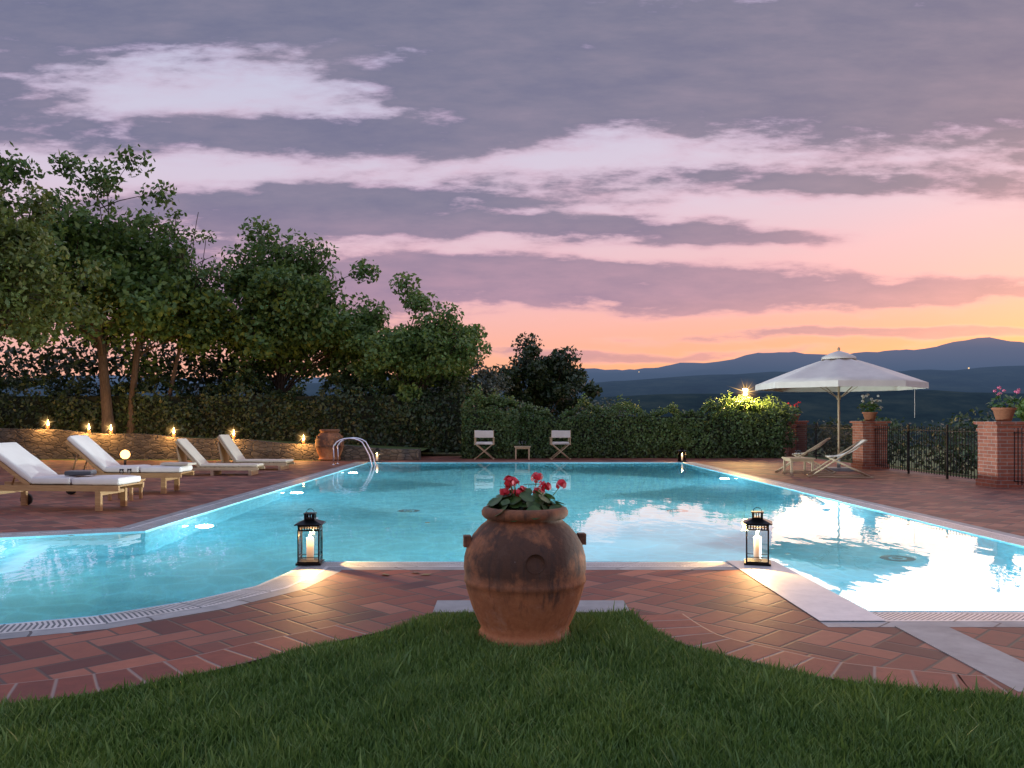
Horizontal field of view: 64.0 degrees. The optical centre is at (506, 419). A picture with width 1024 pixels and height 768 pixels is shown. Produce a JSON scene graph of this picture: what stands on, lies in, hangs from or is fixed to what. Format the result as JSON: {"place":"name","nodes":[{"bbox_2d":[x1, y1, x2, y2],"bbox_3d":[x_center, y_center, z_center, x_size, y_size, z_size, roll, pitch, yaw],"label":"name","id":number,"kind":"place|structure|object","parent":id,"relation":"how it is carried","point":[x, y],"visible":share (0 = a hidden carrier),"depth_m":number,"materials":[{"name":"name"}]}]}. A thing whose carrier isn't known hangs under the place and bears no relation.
{"place":"outdoors","nodes":[
{"label":"outdoors","id":0,"kind":"place"},
{"bbox_2d":[10,428,427,450],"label":"bank lawn","id":1,"kind":"structure","parent":0,"point":[388,447],"depth_m":26.92,"materials":[{"name":"green plant"}]},
{"bbox_2d":[0,142,82,347],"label":"tree","id":2,"kind":"object","parent":1,"relation":"on","point":[8,172],"visible":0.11,"depth_m":26.30,"materials":[{"name":"green plant"}]},
{"bbox_2d":[0,184,112,349],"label":"tree","id":3,"kind":"object","parent":1,"relation":"on","point":[17,243],"visible":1,"depth_m":19.79,"materials":[{"name":"green plant"}]},
{"bbox_2d":[9,144,192,432],"bbox_3d":[-13.789,-4.323,27.582,6.900,9.880,6.811,0,0,39],"label":"tree","id":4,"kind":"object","parent":1,"relation":"on","point":[107,241],"visible":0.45,"depth_m":26.49,"materials":[{"name":"green plant"}]},
{"bbox_2d":[82,213,241,433],"bbox_3d":[-11.690,-3.326,27.832,4.895,7.878,6.019,0,0,-26],"label":"tree","id":5,"kind":"object","parent":1,"relation":"on","point":[152,312],"visible":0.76,"depth_m":27.06,"materials":[{"name":"green plant"}]},
{"bbox_2d":[142,207,240,395],"bbox_3d":[-10.728,-3.252,27.878,3.443,7.750,3.116,0,0,0],"label":"sparse tree","id":6,"kind":"object","parent":1,"relation":"on","point":[203,274],"visible":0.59,"depth_m":27.41,"materials":[{"name":"green plant"}]},
{"bbox_2d":[0,330,483,409],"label":"understory bush","id":7,"kind":"object","parent":1,"relation":"on","point":[78,364],"visible":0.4,"depth_m":29.85,"materials":[{"name":"green plant"}]},
{"bbox_2d":[173,215,396,395],"bbox_3d":[-7.805,-3.038,29.624,8.267,8.292,6.739,0,0,0],"label":"tree","id":8,"kind":"object","parent":1,"relation":"on","point":[287,320],"visible":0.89,"depth_m":28.44,"materials":[{"name":"green plant"}]},
{"bbox_2d":[184,358,536,416],"bbox_3d":[-5.494,-0.805,31.055,13.641,3.110,2.788,0,0,0],"label":"bush","id":9,"kind":"object","parent":1,"relation":"on","point":[502,409],"visible":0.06,"depth_m":30.73,"materials":[{"name":"green plant"}]},
{"bbox_2d":[12,461,964,574],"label":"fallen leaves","id":10,"kind":"object","parent":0,"point":[425,522],"visible":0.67,"depth_m":8.45,"materials":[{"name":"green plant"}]},
{"bbox_2d":[0,463,1023,623],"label":"pool water","id":11,"kind":"structure","parent":0,"point":[868,559],"depth_m":8.23,"materials":[{"name":"blue liquid"}]},
{"bbox_2d":[0,456,1023,704],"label":"terrace paving","id":12,"kind":"structure","parent":0,"point":[736,604],"depth_m":5.57,"materials":[{"name":"ceramic"}]},
{"bbox_2d":[0,442,143,510],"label":"teak lounger","id":13,"kind":"object","parent":12,"relation":"on","point":[27,469],"visible":1,"depth_m":10.85,"materials":[{"name":"white fabric"}]},
{"bbox_2d":[64,470,96,475],"bbox_3d":[-5.750,0.715,11.052,0.342,0.074,0.264,0,0,-12],"label":"folded towel","id":14,"kind":"object","parent":13,"relation":"on","point":[78,472],"visible":1,"depth_m":10.94,"materials":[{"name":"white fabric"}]},
{"bbox_2d":[120,450,129,464],"bbox_3d":[-9.600,0.975,20.600,0.228,0.450,0.240,0,0,0],"label":"globe lamp","id":15,"kind":"object","parent":12,"relation":"on","point":[124,454],"visible":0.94,"depth_m":20.54,"materials":[{"name":"white glass"}]},
{"bbox_2d":[57,435,193,494],"bbox_3d":[-6.300,0.725,13.550,2.000,0.950,0.740,0,0,-3],"label":"teak lounger","id":16,"kind":"object","parent":12,"relation":"on","point":[93,454],"visible":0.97,"depth_m":13.28,"materials":[{"name":"white fabric"}]},
{"bbox_2d":[160,462,196,465],"bbox_3d":[-5.449,0.729,13.600,0.502,0.052,0.302,0,0,8],"label":"lounger towel","id":17,"kind":"object","parent":16,"relation":"on","point":[178,463],"visible":1,"depth_m":13.47,"materials":[{"name":"white fabric"}]},
{"bbox_2d":[108,479,145,500],"bbox_3d":[-5.750,1.050,12.350,0.420,0.300,0.420,0,0,0],"label":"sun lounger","id":18,"kind":"object","parent":12,"relation":"on","point":[130,494],"visible":0.37,"depth_m":12.20,"materials":[{"name":"brown wood"}]},
{"bbox_2d":[175,438,264,475],"bbox_3d":[-6.350,0.803,17.900,1.950,0.795,0.620,0,0,-3],"label":"lounger","id":19,"kind":"object","parent":12,"relation":"on","point":[184,447],"visible":0.99,"depth_m":17.65,"materials":[{"name":"white fabric"}]},
{"bbox_2d":[216,435,294,469],"bbox_3d":[-6.200,0.778,19.850,1.950,0.844,0.620,0,0,3],"label":"lounger","id":20,"kind":"object","parent":12,"relation":"on","point":[227,447],"visible":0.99,"depth_m":19.66,"materials":[{"name":"white fabric"}]},
{"bbox_2d":[315,429,343,459],"bbox_3d":[-5.300,0.740,24.500,0.852,0.920,0.848,0,0,-40],"label":"urn","id":21,"kind":"object","parent":12,"relation":"on","point":[326,440],"visible":0.94,"depth_m":24.20,"materials":[{"name":"ceramic"}]},
{"bbox_2d":[332,437,375,465],"bbox_3d":[-4.079,1.284,22.000,1.128,1.631,0.630,0,0,0],"label":"pool ladder","id":22,"kind":"object","parent":12,"relation":"on","point":[353,438],"visible":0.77,"depth_m":21.73,"materials":[{"name":"silver metal"}]},
{"bbox_2d":[373,448,380,461],"bbox_3d":[-3.700,0.979,23.350,0.216,0.436,0.216,0,0,-10],"label":"lantern","id":23,"kind":"object","parent":12,"relation":"on","point":[377,450],"visible":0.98,"depth_m":23.29,"materials":[{"name":"black metal"}]},
{"bbox_2d":[474,430,494,459],"bbox_3d":[-0.680,0.753,24.900,0.610,0.888,0.540,0,0,2],"label":"director chair","id":24,"kind":"object","parent":12,"relation":"on","point":[483,434],"visible":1,"depth_m":24.67,"materials":[{"name":"white fabric"}]},
{"bbox_2d":[0,614,1023,702],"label":"paving border","id":25,"kind":"object","parent":12,"relation":"on","point":[683,628],"visible":0.73,"depth_m":3.99,"materials":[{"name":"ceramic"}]},
{"bbox_2d":[514,446,530,459],"bbox_3d":[0.470,1.000,24.900,0.500,0.400,0.450,0,0,0],"label":"table","id":26,"kind":"object","parent":12,"relation":"on","point":[522,447],"visible":0.98,"depth_m":24.70,"materials":[{"name":"brown wood"}]},
{"bbox_2d":[549,430,570,459],"bbox_3d":[1.620,0.753,24.900,0.610,0.888,0.540,0,0,-3],"label":"director chair","id":27,"kind":"object","parent":12,"relation":"on","point":[559,434],"visible":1,"depth_m":24.68,"materials":[{"name":"white fabric"}]},
{"bbox_2d":[677,448,686,461],"bbox_3d":[5.000,0.985,23.400,0.211,0.425,0.211,0,0,-20],"label":"lantern","id":28,"kind":"object","parent":12,"relation":"on","point":[681,458],"visible":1,"depth_m":23.37,"materials":[{"name":"black metal"}]},
{"bbox_2d":[433,600,1023,691],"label":"grey paving slabs","id":29,"kind":"structure","parent":12,"relation":"on","point":[994,663],"depth_m":4.34,"materials":[{"name":"stone"}]},
{"bbox_2d":[743,384,748,414],"bbox_3d":[7.630,0.025,26.200,0.220,2.350,0.191,0,0,0],"label":"garden lamp post","id":30,"kind":"object","parent":12,"relation":"on","point":[745,388],"visible":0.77,"depth_m":26.15,"materials":[{"name":"black metal"}]},
{"bbox_2d":[734,385,752,398],"bbox_3d":[7.589,-0.780,26.167,1.619,1.513,0.048,0,0,16],"label":"lamp","id":31,"kind":"object","parent":30,"relation":"attached to","point":[743,391],"visible":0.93,"depth_m":26.16,"materials":[{"name":"yellow"}]},
{"bbox_2d":[783,421,808,455],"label":"brick pillar","id":32,"kind":"structure","parent":12,"relation":"on","point":[789,451],"depth_m":27.30,"materials":[{"name":"red brick"}]},
{"bbox_2d":[781,457,815,475],"bbox_3d":[6.350,1.010,17.850,0.550,0.380,0.550,0,0,0],"label":"side table","id":33,"kind":"object","parent":12,"relation":"on","point":[800,459],"visible":0.95,"depth_m":17.61,"materials":[{"name":"brown wood"}]},
{"bbox_2d":[775,438,835,473],"bbox_3d":[6.753,0.800,18.549,1.234,0.792,0.624,0,0,27],"label":"deck chair","id":34,"kind":"object","parent":12,"relation":"on","point":[815,447],"visible":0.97,"depth_m":18.41,"materials":[{"name":"brown wood"}]},
{"bbox_2d":[797,423,852,462],"bbox_3d":[9.320,0.650,23.900,0.035,1.100,6.846,0,0,6],"label":"iron fence","id":35,"kind":"object","parent":12,"relation":"on","point":[835,439],"visible":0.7,"depth_m":24.27,"materials":[{"name":"black metal"}]},
{"bbox_2d":[806,439,873,477],"bbox_3d":[6.953,0.800,17.149,1.234,0.792,0.624,0,0,14],"label":"deck chair","id":36,"kind":"object","parent":12,"relation":"on","point":[859,443],"visible":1,"depth_m":16.96,"materials":[{"name":"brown wood"}]},
{"bbox_2d":[755,347,928,470],"bbox_3d":[7.860,-0.265,19.400,3.521,2.930,3.521,0,0,0],"label":"patio umbrella","id":37,"kind":"object","parent":12,"relation":"on","point":[838,371],"visible":0.99,"depth_m":18.61,"materials":[{"name":"fabric"}]},
{"bbox_2d":[850,421,890,468],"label":"brick pillar","id":38,"kind":"structure","parent":12,"relation":"on","point":[864,456],"depth_m":19.90,"materials":[{"name":"red brick"}]},
{"bbox_2d":[862,412,877,420],"bbox_3d":[8.950,-0.080,20.200,0.357,0.220,0.357,0,0,0],"label":"flowerpot","id":39,"kind":"object","parent":38,"relation":"on","point":[869,416],"visible":0.91,"depth_m":20.09,"materials":[{"name":"ceramic"}]},
{"bbox_2d":[857,394,882,411],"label":"white flowers","id":40,"kind":"object","parent":39,"relation":"on","point":[873,405],"visible":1,"depth_m":20.18,"materials":[{"name":"green plant"}]},
{"bbox_2d":[875,424,977,478],"bbox_3d":[8.950,0.650,17.475,0.035,1.100,4.862,0,0,0],"label":"iron fence","id":41,"kind":"object","parent":12,"relation":"on","point":[908,450],"visible":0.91,"depth_m":17.47,"materials":[{"name":"black metal"}]},
{"bbox_2d":[973,421,1023,487],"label":"brick pillar","id":42,"kind":"structure","parent":12,"relation":"on","point":[995,454],"depth_m":14.45,"materials":[{"name":"red brick"}]},
{"bbox_2d":[991,407,1016,421],"bbox_3d":[8.950,-0.095,14.750,0.399,0.250,0.399,0,0,0],"label":"flowerpot","id":43,"kind":"object","parent":42,"relation":"on","point":[1003,414],"visible":1,"depth_m":14.63,"materials":[{"name":"ceramic"}]},
{"bbox_2d":[987,386,1021,407],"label":"pink flowers","id":44,"kind":"object","parent":43,"relation":"on","point":[1010,400],"visible":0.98,"depth_m":14.69,"materials":[{"name":"green plant"}]},
{"bbox_2d":[1014,428,1023,484],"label":"iron fence","id":45,"kind":"object","parent":12,"relation":"on","point":[1017,481],"visible":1,"depth_m":14.34,"materials":[{"name":"black metal"}]},
{"bbox_2d":[0,462,1023,633],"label":"pool coping","id":46,"kind":"object","parent":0,"point":[297,574],"visible":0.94,"depth_m":6.69,"materials":[{"name":"white stone"}]},
{"bbox_2d":[294,509,325,565],"bbox_3d":[-1.640,0.968,6.830,0.227,0.458,0.227,0,0,-4],"label":"lantern","id":47,"kind":"object","parent":46,"relation":"on","point":[309,522],"visible":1,"depth_m":6.79,"materials":[{"name":"black metal"}]},
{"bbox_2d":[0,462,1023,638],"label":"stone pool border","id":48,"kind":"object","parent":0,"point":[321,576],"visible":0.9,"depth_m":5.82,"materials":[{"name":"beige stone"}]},
{"bbox_2d":[0,463,1023,623],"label":"pool basin","id":49,"kind":"object","parent":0,"point":[463,561],"visible":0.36,"depth_m":7.84,"materials":[{"name":"tile"}]},
{"bbox_2d":[0,0,1023,378],"label":"sky","id":50,"kind":"structure","parent":0,"point":[632,184],"materials":[{"name":"purple"}]},
{"bbox_2d":[2,337,1023,446],"bbox_3d":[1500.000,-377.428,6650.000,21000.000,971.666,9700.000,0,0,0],"label":"hills","id":51,"kind":"structure","parent":0,"point":[963,377],"depth_m":4742.23,"materials":[{"name":"blue"}]},
{"bbox_2d":[3,447,1023,767],"bbox_3d":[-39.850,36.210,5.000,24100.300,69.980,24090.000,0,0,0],"label":"lawn","id":52,"kind":"structure","parent":0,"point":[897,463],"depth_m":18.29,"materials":[{"name":"green plant"}]},
{"bbox_2d":[0,428,420,460],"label":"stone retaining wall","id":53,"kind":"structure","parent":52,"relation":"on","point":[44,443],"depth_m":25.13,"materials":[{"name":"brown stone"}]},
{"bbox_2d":[0,361,472,453],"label":"tall hedge","id":54,"kind":"object","parent":52,"relation":"on","point":[29,381],"depth_m":27.58,"materials":[{"name":"green plant"}]},
{"bbox_2d":[336,271,492,403],"bbox_3d":[-2.945,-2.053,28.380,5.344,6.349,4.618,0,0,-32],"label":"round tree","id":55,"kind":"object","parent":52,"relation":"on","point":[426,354],"visible":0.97,"depth_m":27.73,"materials":[{"name":"green plant"}]},
{"bbox_2d":[417,357,514,412],"bbox_3d":[-1.744,-0.810,34.244,3.750,4.096,4.228,0,0,-44],"label":"olive tree","id":56,"kind":"object","parent":52,"relation":"on","point":[490,380],"visible":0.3,"depth_m":33.55,"materials":[{"name":"green plant"}]},
{"bbox_2d":[459,383,527,458],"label":"hedge block","id":57,"kind":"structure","parent":52,"relation":"on","point":[476,396],"depth_m":25.43,"materials":[{"name":"green plant"}]},
{"bbox_2d":[0,601,1023,767],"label":"lawn grass","id":58,"kind":"structure","parent":52,"relation":"on","point":[343,703],"depth_m":3.29,"materials":[{"name":"green plant"}]},
{"bbox_2d":[463,504,585,649],"bbox_3d":[0.100,0.850,4.559,0.685,0.740,0.682,0,0,-8],"label":"terracotta urn","id":59,"kind":"object","parent":52,"relation":"on","point":[525,580],"visible":0.93,"depth_m":4.31,"materials":[{"name":"ceramic"}]},
{"bbox_2d":[487,472,566,521],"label":"potted flowers","id":60,"kind":"object","parent":59,"relation":"on","point":[520,498],"visible":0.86,"depth_m":4.49,"materials":[{"name":"green plant"}]},
{"bbox_2d":[490,332,602,416],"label":"distant tree","id":61,"kind":"object","parent":52,"relation":"on","point":[556,378],"visible":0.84,"depth_m":40.22,"materials":[{"name":"green plant"}]},
{"bbox_2d":[567,397,635,416],"bbox_3d":[3.812,-0.092,35.870,4.057,1.882,2.437,0,0,-25],"label":"olive bush","id":62,"kind":"object","parent":52,"relation":"on","point":[602,404],"visible":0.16,"depth_m":36.08,"materials":[{"name":"green plant"}]},
{"bbox_2d":[472,388,786,458],"bbox_3d":[3.885,0.111,26.040,9.991,2.292,1.439,0,0,0],"label":"clipped hedge","id":63,"kind":"object","parent":52,"relation":"on","point":[629,408],"depth_m":25.68,"materials":[{"name":"green plant"}]},
{"bbox_2d":[697,394,798,450],"bbox_3d":[7.865,0.104,26.612,3.623,1.950,1.445,0,0,-13],"label":"hedge shrub","id":64,"kind":"object","parent":52,"relation":"on","point":[784,410],"visible":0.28,"depth_m":26.66,"materials":[{"name":"green plant"}]},
{"bbox_2d":[811,406,1021,474],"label":"bushes","id":65,"kind":"object","parent":52,"relation":"on","point":[895,424],"visible":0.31,"depth_m":21.75,"materials":[{"name":"green plant"}]},
{"bbox_2d":[1008,396,1023,421],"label":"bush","id":66,"kind":"object","parent":52,"relation":"on","point":[1019,413],"visible":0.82,"depth_m":18.20,"materials":[{"name":"green plant"}]},
{"bbox_2d":[787,401,801,413],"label":"red flowers","id":67,"kind":"object","parent":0,"point":[798,408],"visible":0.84,"depth_m":27.54,"materials":[{"name":"green plant"}]},
{"bbox_2d":[728,561,886,620],"bbox_3d":[2.060,1.194,5.910,0.400,0.001,2.080,0,0,0],"label":"pool coping","id":68,"kind":"object","parent":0,"point":[816,601],"visible":1,"depth_m":5.60,"materials":[{"name":"white stone"}]},
{"bbox_2d":[743,507,771,565],"bbox_3d":[2.080,0.959,6.800,0.232,0.469,0.232,0,0,17],"label":"lantern","id":69,"kind":"object","parent":68,"relation":"on","point":[755,522],"visible":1,"depth_m":6.75,"materials":[{"name":"black metal"}]}
]}

